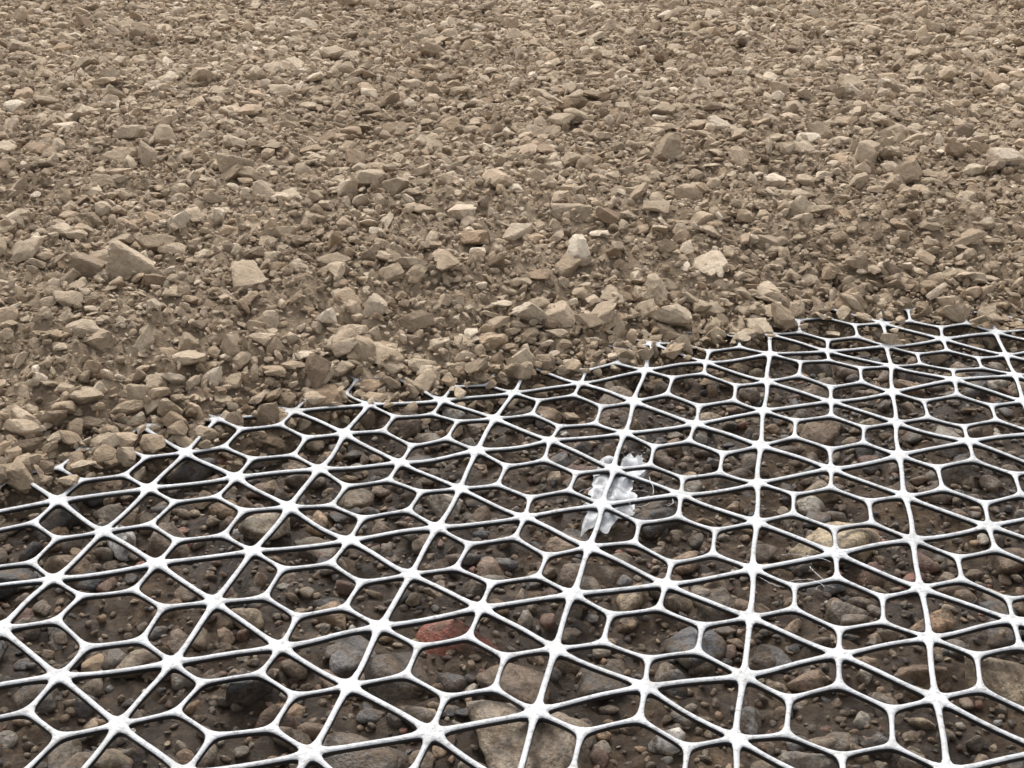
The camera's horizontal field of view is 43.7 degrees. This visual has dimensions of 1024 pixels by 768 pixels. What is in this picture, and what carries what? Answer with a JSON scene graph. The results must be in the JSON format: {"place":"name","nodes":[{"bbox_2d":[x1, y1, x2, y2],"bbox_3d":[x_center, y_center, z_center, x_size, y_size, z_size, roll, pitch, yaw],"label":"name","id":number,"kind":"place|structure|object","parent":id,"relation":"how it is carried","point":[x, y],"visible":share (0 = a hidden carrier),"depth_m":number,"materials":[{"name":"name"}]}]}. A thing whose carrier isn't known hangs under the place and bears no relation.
{"place":"outdoors","nodes":[
{"label":"outdoors","id":0,"kind":"place"},
{"bbox_2d":[0,344,1023,767],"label":"ground","id":1,"kind":"structure","parent":0,"point":[268,746],"depth_m":0.62,"materials":[{"name":"soil"}]},
{"bbox_2d":[0,330,1023,767],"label":"river pebbles","id":2,"kind":"object","parent":1,"relation":"on","point":[502,746],"visible":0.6,"depth_m":0.62,"materials":[{"name":"grey stone"}]},
{"bbox_2d":[578,453,831,589],"bbox_3d":[0.084,0.075,0.667,0.088,0.011,0.177,-14,27,-30],"label":"plastic scrap","id":3,"kind":"object","parent":2,"relation":"on","point":[621,488],"visible":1,"depth_m":0.70,"materials":[{"name":"grey plastic"}]},
{"bbox_2d":[0,306,1023,767],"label":"plastic geogrid","id":4,"kind":"object","parent":1,"relation":"on","point":[538,710],"visible":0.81,"depth_m":0.63,"materials":[{"name":"white plastic"}]},
{"bbox_2d":[0,0,1023,671],"bbox_3d":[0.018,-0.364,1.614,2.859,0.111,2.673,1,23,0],"label":"gravel","id":5,"kind":"structure","parent":1,"relation":"on","point":[360,348],"depth_m":1.09,"materials":[{"name":"beige gravel"}]}
]}

